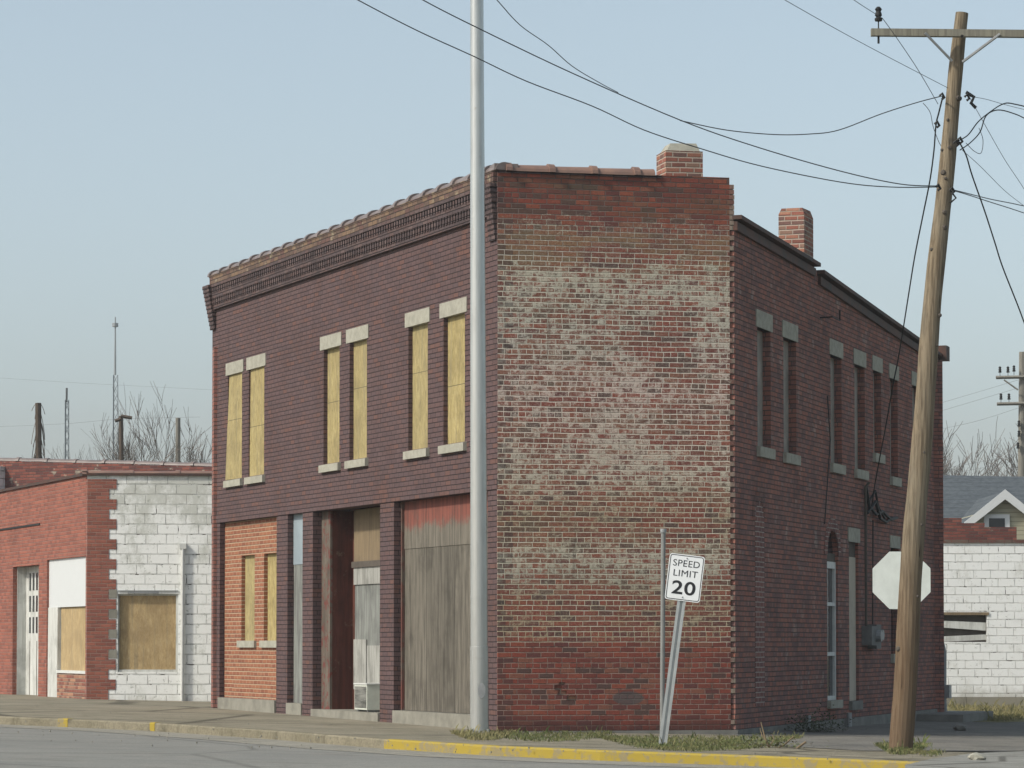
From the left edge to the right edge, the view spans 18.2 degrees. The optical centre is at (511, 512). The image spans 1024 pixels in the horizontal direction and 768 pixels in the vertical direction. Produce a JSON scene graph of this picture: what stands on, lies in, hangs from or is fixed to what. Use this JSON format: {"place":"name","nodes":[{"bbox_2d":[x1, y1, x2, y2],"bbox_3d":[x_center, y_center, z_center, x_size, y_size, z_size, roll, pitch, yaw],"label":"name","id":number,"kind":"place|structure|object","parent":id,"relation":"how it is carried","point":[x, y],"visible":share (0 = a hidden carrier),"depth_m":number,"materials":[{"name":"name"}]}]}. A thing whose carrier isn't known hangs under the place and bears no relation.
{"place":"outdoors","nodes":[
{"label":"outdoors","id":0,"kind":"place"},
{"bbox_2d":[1,417,180,426],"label":"overhead wire","id":1,"kind":"object","parent":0,"point":[91,421],"visible":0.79,"depth_m":138.65,"materials":[{"name":"grey metal"}]},
{"bbox_2d":[7,378,207,389],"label":"overhead wire","id":2,"kind":"object","parent":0,"point":[108,384],"visible":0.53,"depth_m":161.05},
{"bbox_2d":[0,727,691,767],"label":"road","id":3,"kind":"structure","parent":0,"point":[28,748],"depth_m":36.63,"materials":[{"name":"grey asphalt"}]},
{"bbox_2d":[0,716,387,748],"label":"kerb","id":4,"kind":"structure","parent":3,"relation":"on","point":[359,741],"depth_m":45.02,"materials":[{"name":"concrete"}]},
{"bbox_2d":[58,718,74,726],"bbox_3d":[-6.663,3.161,47.842,0.212,0.183,0.156,-2,-3,38],"label":"kerb paint remnant","id":5,"kind":"object","parent":4,"relation":"on","point":[63,722],"visible":0.87,"depth_m":47.79,"materials":[{"name":"yellow paint"}]},
{"bbox_2d":[150,722,155,730],"bbox_3d":[-5.173,3.133,46.515,0.109,0.181,0.156,-2,-3,42],"label":"kerb paint remnant","id":6,"kind":"object","parent":4,"relation":"on","point":[152,726],"visible":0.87,"depth_m":46.45,"materials":[{"name":"yellow paint"}]},
{"bbox_2d":[0,724,785,767],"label":"gutter","id":7,"kind":"object","parent":3,"relation":"on","point":[295,744],"visible":1,"depth_m":39.93,"materials":[{"name":"grey concrete"}]},
{"bbox_2d":[384,739,918,767],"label":"yellow kerb","id":8,"kind":"structure","parent":3,"relation":"on","point":[658,757],"depth_m":37.26,"materials":[{"name":"paint"}]},
{"bbox_2d":[354,683,379,711],"bbox_3d":[-2.227,2.953,51.286,0.442,0.452,0.635,1,-3,-22],"label":"air conditioner","id":9,"kind":"object","parent":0,"point":[367,697],"visible":0.81,"depth_m":50.99,"materials":[{"name":"white paint"}]},
{"bbox_2d":[0,694,1023,760],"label":"pavement","id":10,"kind":"structure","parent":0,"point":[190,712],"depth_m":47.64,"materials":[{"name":"grey concrete"}]},
{"bbox_2d":[469,0,494,733],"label":"street light pole","id":11,"kind":"object","parent":10,"relation":"on","point":[479,686],"visible":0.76,"depth_m":44.11,"materials":[{"name":"metal"}]},
{"bbox_2d":[450,723,515,740],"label":"grass","id":12,"kind":"structure","parent":10,"relation":"on","point":[477,735],"depth_m":42.40,"materials":[{"name":"plant"}]},
{"bbox_2d":[202,143,992,734],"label":"brick building","id":13,"kind":"structure","parent":10,"relation":"on","point":[684,355],"depth_m":48.51,"materials":[{"name":"brick"}]},
{"bbox_2d":[223,359,243,487],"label":"window","id":14,"kind":"structure","parent":13,"relation":"in","point":[234,370],"depth_m":57.81,"materials":[{"name":"wood"}]},
{"bbox_2d":[237,555,256,647],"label":"window","id":15,"kind":"structure","parent":13,"relation":"in","point":[249,641],"depth_m":57.34,"materials":[{"name":"wood"}]},
{"bbox_2d":[244,353,265,484],"bbox_3d":[-4.518,-1.656,56.599,0.130,2.265,1.130,1,-3,-22],"label":"window","id":16,"kind":"structure","parent":13,"relation":"in","point":[256,364],"depth_m":56.62,"materials":[{"name":"wood"}]},
{"bbox_2d":[259,553,276,647],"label":"window","id":17,"kind":"structure","parent":13,"relation":"in","point":[272,558],"depth_m":56.12,"materials":[{"name":"wood"}]},
{"bbox_2d":[318,332,341,472],"bbox_3d":[-2.973,-1.812,52.761,0.145,2.265,1.090,1,-3,-22],"label":"window","id":18,"kind":"structure","parent":13,"relation":"in","point":[332,342],"depth_m":52.83,"materials":[{"name":"wood"}]},
{"bbox_2d":[332,511,354,708],"bbox_3d":[-2.707,1.604,53.002,0.400,3.297,0.600,1,-3,-22],"label":"entry door","id":19,"kind":"structure","parent":13,"relation":"in","point":[343,587],"depth_m":53.23,"materials":[{"name":"red wood"}]},
{"bbox_2d":[344,324,368,468],"bbox_3d":[-2.475,-1.863,51.518,0.145,2.265,1.090,1,-3,-22],"label":"window","id":20,"kind":"structure","parent":13,"relation":"in","point":[359,335],"depth_m":51.56,"materials":[{"name":"wood"}]},
{"bbox_2d":[403,307,429,459],"bbox_3d":[-1.431,-1.969,48.912,0.145,2.265,1.090,1,-3,-22],"label":"window","id":21,"kind":"structure","parent":13,"relation":"in","point":[418,319],"depth_m":48.96,"materials":[{"name":"wood"}]},
{"bbox_2d":[438,296,466,453],"bbox_3d":[-0.855,-2.027,47.474,0.145,2.265,1.130,1,-3,-22],"label":"window","id":22,"kind":"structure","parent":13,"relation":"in","point":[454,310],"depth_m":47.53,"materials":[{"name":"wood"}]},
{"bbox_2d":[756,309,775,459],"bbox_3d":[3.762,-1.933,48.379,0.200,2.210,1.030,-1,-2,18],"label":"window","id":23,"kind":"structure","parent":13,"relation":"in","point":[764,320],"depth_m":48.57,"materials":[{"name":"stone"}]},
{"bbox_2d":[782,320,800,465],"bbox_3d":[4.320,-1.867,49.987,0.200,2.210,1.050,-1,-2,18],"label":"window","id":24,"kind":"structure","parent":13,"relation":"in","point":[789,330],"depth_m":50.20,"materials":[{"name":"stone"}]},
{"bbox_2d":[824,518,842,708],"bbox_3d":[5.202,1.647,52.756,0.270,3.131,1.250,-1,-2,18],"label":"arched window","id":25,"kind":"structure","parent":13,"relation":"in","point":[832,536],"depth_m":52.95,"materials":[{"name":"white glass"}]},
{"bbox_2d":[829,338,845,474],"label":"window","id":26,"kind":"structure","parent":13,"relation":"in","point":[835,347],"depth_m":53.40,"materials":[{"name":"stone"}]},
{"bbox_2d":[848,527,862,709],"bbox_3d":[5.773,1.796,54.316,0.180,3.080,0.950,-1,-2,18],"label":"boarded door","id":27,"kind":"structure","parent":13,"relation":"in","point":[853,533],"depth_m":54.41,"materials":[{"name":"wood"}]},
{"bbox_2d":[853,348,868,479],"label":"window","id":28,"kind":"structure","parent":13,"relation":"in","point":[859,357],"depth_m":55.20,"materials":[{"name":"stone"}]},
{"bbox_2d":[872,355,885,463],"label":"window","id":29,"kind":"structure","parent":13,"relation":"in","point":[877,363],"depth_m":56.47,"materials":[{"name":"stone"}]},
{"bbox_2d":[889,363,901,486],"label":"window","id":30,"kind":"structure","parent":13,"relation":"in","point":[894,481],"depth_m":57.88,"materials":[{"name":"stone"}]},
{"bbox_2d":[890,535,900,662],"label":"window","id":31,"kind":"structure","parent":13,"relation":"in","point":[894,540],"depth_m":57.81,"materials":[{"name":"grey glass"}]},
{"bbox_2d":[911,371,916,429],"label":"window","id":32,"kind":"structure","parent":13,"relation":"in","point":[913,374],"depth_m":59.82,"materials":[{"name":"stone"}]},
{"bbox_2d":[491,725,803,751],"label":"grass","id":33,"kind":"structure","parent":10,"relation":"on","point":[686,744],"depth_m":41.85,"materials":[{"name":"green plant"}]},
{"bbox_2d":[660,529,665,727],"bbox_3d":[1.999,1.661,42.343,0.096,2.907,0.080,0,-2,0],"label":"metal post","id":34,"kind":"object","parent":10,"relation":"on","point":[662,628],"visible":0.77,"depth_m":42.33,"materials":[{"name":"metal"}]},
{"bbox_2d":[659,553,704,744],"bbox_3d":[2.138,1.772,40.465,0.605,2.531,0.060,0,-2,0],"label":"speed limit sign","id":35,"kind":"object","parent":10,"relation":"on","point":[684,579],"visible":1,"depth_m":40.47,"materials":[{"name":"metal"}]},
{"bbox_2d":[705,722,827,747],"bbox_3d":[3.261,2.814,40.163,1.390,0.390,1.037,-1,-3,26],"label":"dead weed","id":36,"kind":"object","parent":10,"relation":"on","point":[769,744],"visible":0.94,"depth_m":40.08,"materials":[{"name":"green plant"}]},
{"bbox_2d":[0,0,1023,475],"label":"sky","id":37,"kind":"structure","parent":0,"point":[149,148],"materials":[{"name":"blue"}]},
{"bbox_2d":[736,721,1023,751],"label":"side lot","id":38,"kind":"structure","parent":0,"point":[978,736],"depth_m":47.02,"materials":[{"name":"grey concrete"}]},
{"bbox_2d":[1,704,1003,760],"bbox_3d":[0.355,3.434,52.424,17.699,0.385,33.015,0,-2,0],"label":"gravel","id":39,"kind":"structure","parent":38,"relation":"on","point":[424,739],"depth_m":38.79,"materials":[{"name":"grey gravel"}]},
{"bbox_2d":[781,700,854,731],"bbox_3d":[4.742,3.123,49.084,1.447,0.504,1.798,0,-2,0],"label":"bush","id":40,"kind":"object","parent":38,"relation":"on","point":[814,726],"visible":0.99,"depth_m":49.07,"materials":[{"name":"green plant"}]},
{"bbox_2d":[873,552,930,608],"bbox_3d":[5.414,1.905,44.445,0.800,2.740,0.045,0,-2,8],"label":"stop sign","id":41,"kind":"object","parent":38,"relation":"on","point":[886,573],"visible":0.39,"depth_m":44.52,"materials":[{"name":"grey metal"}]},
{"bbox_2d":[873,734,944,756],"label":"grass","id":42,"kind":"structure","parent":38,"relation":"on","point":[917,746],"depth_m":39.48,"materials":[{"name":"green plant"}]},
{"bbox_2d":[871,7,1023,749],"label":"utility pole","id":43,"kind":"object","parent":38,"relation":"on","point":[902,723],"visible":0.96,"depth_m":39.99,"materials":[{"name":"brown wood"}]},
{"bbox_2d":[358,0,937,187],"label":"overhead wire","id":44,"kind":"object","parent":43,"relation":"attached to","point":[634,125],"visible":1,"depth_m":36.43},
{"bbox_2d":[423,0,937,186],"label":"overhead wire","id":45,"kind":"object","parent":43,"relation":"attached to","point":[667,114],"visible":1,"depth_m":36.76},
{"bbox_2d":[497,0,617,92],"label":"overhead wire","id":46,"kind":"object","parent":45,"relation":"attached to","point":[553,49],"visible":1,"depth_m":34.74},
{"bbox_2d":[685,96,941,134],"bbox_3d":[3.670,-4.888,38.786,4.228,0.773,0.030,2,-3,-36],"label":"overhead wire","id":47,"kind":"object","parent":43,"relation":"attached to","point":[813,133],"visible":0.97,"depth_m":38.77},
{"bbox_2d":[785,0,947,87],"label":"overhead wire","id":48,"kind":"object","parent":43,"relation":"attached to","point":[861,42],"visible":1,"depth_m":36.59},
{"bbox_2d":[854,0,937,103],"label":"overhead wire","id":49,"kind":"object","parent":43,"relation":"attached to","point":[902,46],"visible":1,"depth_m":37.71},
{"bbox_2d":[872,96,942,502],"bbox_3d":[5.886,-2.656,47.972,0.116,4.513,15.991,0,-2,3],"label":"overhead wire","id":50,"kind":"object","parent":43,"relation":"attached to","point":[908,294],"visible":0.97,"depth_m":47.55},
{"bbox_2d":[923,103,940,145],"bbox_3d":[5.256,-4.862,40.039,0.235,0.541,0.012,0,-2,-8],"label":"overhead wire","id":51,"kind":"object","parent":43,"relation":"attached to","point":[932,124],"visible":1,"depth_m":40.04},
{"bbox_2d":[955,190,1023,205],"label":"overhead wire","id":52,"kind":"object","parent":43,"relation":"attached to","point":[989,198],"visible":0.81,"depth_m":42.75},
{"bbox_2d":[956,191,1023,212],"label":"overhead wire","id":53,"kind":"object","parent":43,"relation":"attached to","point":[989,201],"visible":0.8,"depth_m":42.74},
{"bbox_2d":[957,140,1023,322],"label":"overhead wire","id":54,"kind":"object","parent":43,"relation":"attached to","point":[991,230],"visible":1,"depth_m":42.08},
{"bbox_2d":[959,102,1023,140],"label":"overhead wire","id":55,"kind":"object","parent":43,"relation":"attached to","point":[988,113],"visible":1,"depth_m":41.13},
{"bbox_2d":[962,150,1020,203],"bbox_3d":[7.220,-4.355,45.177,0.122,0.070,10.516,-1,-2,18],"label":"overhead wire","id":56,"kind":"object","parent":43,"relation":"attached to","point":[991,177],"visible":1,"depth_m":42.70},
{"bbox_2d":[960,109,1023,149],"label":"overhead wire","id":57,"kind":"object","parent":43,"relation":"attached to","point":[983,123],"visible":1,"depth_m":41.10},
{"bbox_2d":[970,99,1022,186],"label":"overhead wire","id":58,"kind":"object","parent":43,"relation":"attached to","point":[998,148],"visible":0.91,"depth_m":43.42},
{"bbox_2d":[953,724,966,730],"bbox_3d":[7.272,3.491,51.967,0.228,0.145,0.223,0,-2,0],"label":"stone","id":59,"kind":"object","parent":38,"relation":"on","point":[959,727],"visible":0.89,"depth_m":51.89,"materials":[{"name":"stone"}]},
{"bbox_2d":[905,751,1023,767],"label":"apron","id":60,"kind":"object","parent":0,"point":[1012,759],"visible":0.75,"depth_m":35.64,"materials":[{"name":"concrete"}]},
{"bbox_2d":[967,752,985,759],"bbox_3d":[5.296,2.784,36.465,0.211,0.117,0.183,0,-2,0],"label":"stone","id":61,"kind":"object","parent":60,"relation":"on","point":[976,756],"visible":0.89,"depth_m":36.41,"materials":[{"name":"stone"}]},
{"bbox_2d":[947,698,1023,721],"bbox_3d":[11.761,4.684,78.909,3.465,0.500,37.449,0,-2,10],"label":"grass","id":62,"kind":"structure","parent":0,"point":[1000,713],"depth_m":70.80,"materials":[{"name":"plant"}]},
{"bbox_3d":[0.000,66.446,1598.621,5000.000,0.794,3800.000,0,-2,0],"label":"ground","id":63,"kind":"structure","parent":0,"visible":0},
{"bbox_2d":[31,403,44,457],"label":"utility pole","id":64,"kind":"object","parent":63,"relation":"on","point":[39,432],"visible":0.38,"depth_m":100.13,"materials":[{"name":"brown wood"}]},
{"bbox_2d":[65,388,68,458],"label":"radio mast","id":65,"kind":"object","parent":63,"relation":"on","point":[66,427],"visible":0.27,"depth_m":180.31,"materials":[{"name":"metal"}]},
{"bbox_2d":[23,445,111,459],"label":"bare tree","id":66,"kind":"object","parent":63,"relation":"on","point":[81,454],"visible":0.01,"depth_m":129.91,"materials":[{"name":"brown plant"}]},
{"bbox_2d":[46,448,136,459],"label":"bare tree","id":67,"kind":"object","parent":63,"relation":"on","point":[89,449],"visible":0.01,"depth_m":140.76,"materials":[{"name":"plant"}]},
{"bbox_2d":[0,469,211,701],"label":"brick shop","id":68,"kind":"structure","parent":63,"relation":"on","point":[105,584],"depth_m":65.65,"materials":[{"name":"white brick"}]},
{"bbox_2d":[17,566,38,694],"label":"door","id":69,"kind":"structure","parent":68,"relation":"in","point":[27,577],"depth_m":71.57,"materials":[{"name":"white paint"}]},
{"bbox_2d":[56,606,85,673],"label":"window","id":70,"kind":"structure","parent":68,"relation":"in","point":[72,618],"depth_m":66.88,"materials":[{"name":"white paint"}]},
{"bbox_2d":[118,590,177,671],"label":"window","id":71,"kind":"structure","parent":68,"relation":"in","point":[147,621],"depth_m":65.63,"materials":[{"name":"white paint"}]},
{"bbox_2d":[0,457,211,488],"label":"brick building","id":72,"kind":"structure","parent":63,"relation":"on","point":[17,471],"depth_m":82.62,"materials":[{"name":"red brick"}]},
{"bbox_2d":[112,317,118,463],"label":"radio mast","id":73,"kind":"object","parent":63,"relation":"on","point":[115,324],"visible":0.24,"depth_m":260.62,"materials":[{"name":"grey metal"}]},
{"bbox_2d":[92,421,142,463],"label":"bare tree","id":74,"kind":"object","parent":63,"relation":"on","point":[110,451],"visible":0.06,"depth_m":146.72,"materials":[{"name":"plant"}]},
{"bbox_2d":[114,414,131,459],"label":"utility pole","id":75,"kind":"object","parent":63,"relation":"on","point":[121,440],"visible":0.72,"depth_m":110.13,"materials":[{"name":"brown wood"}]},
{"bbox_2d":[91,381,207,464],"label":"bare tree","id":76,"kind":"object","parent":63,"relation":"on","point":[128,448],"visible":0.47,"depth_m":111.23,"materials":[{"name":"plant"}]},
{"bbox_2d":[175,418,179,461],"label":"utility pole","id":77,"kind":"object","parent":63,"relation":"on","point":[177,433],"visible":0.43,"depth_m":112.13,"materials":[{"name":"grey wood"}]},
{"bbox_2d":[148,419,211,462],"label":"bare tree","id":78,"kind":"object","parent":63,"relation":"on","point":[202,459],"visible":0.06,"depth_m":125.94,"materials":[{"name":"plant"}]},
{"bbox_2d":[943,453,980,475],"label":"bare tree","id":79,"kind":"object","parent":63,"relation":"on","point":[955,466],"depth_m":176.00,"materials":[{"name":"plant"}]},
{"bbox_2d":[943,429,1005,475],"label":"bare tree","id":80,"kind":"object","parent":63,"relation":"on","point":[977,453],"visible":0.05,"depth_m":164.33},
{"bbox_2d":[943,417,1016,475],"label":"bare tree","id":81,"kind":"object","parent":63,"relation":"on","point":[956,468],"visible":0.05,"depth_m":151.13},
{"bbox_2d":[943,518,1023,706],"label":"block building","id":82,"kind":"structure","parent":63,"relation":"on","point":[984,605],"depth_m":80.02,"materials":[{"name":"white brick"}]},
{"bbox_2d":[944,612,988,641],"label":"window","id":83,"kind":"structure","parent":82,"relation":"in","point":[958,626],"depth_m":80.04,"materials":[{"name":"white wood"}]},
{"bbox_2d":[943,475,1023,539],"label":"house","id":84,"kind":"structure","parent":63,"relation":"on","point":[993,501],"depth_m":105.02,"materials":[{"name":"beige"}]},
{"bbox_2d":[984,514,1009,526],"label":"window","id":85,"kind":"structure","parent":84,"relation":"in","point":[990,520],"depth_m":100.29,"materials":[{"name":"white glass"}]},
{"bbox_2d":[982,424,1017,475],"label":"bare tree","id":86,"kind":"object","parent":63,"relation":"on","point":[1011,468],"visible":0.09,"depth_m":160.22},
{"bbox_2d":[996,352,1023,476],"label":"utility pole","id":87,"kind":"object","parent":63,"relation":"on","point":[1020,431],"visible":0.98,"depth_m":112.07,"materials":[{"name":"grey wood"}]}
]}

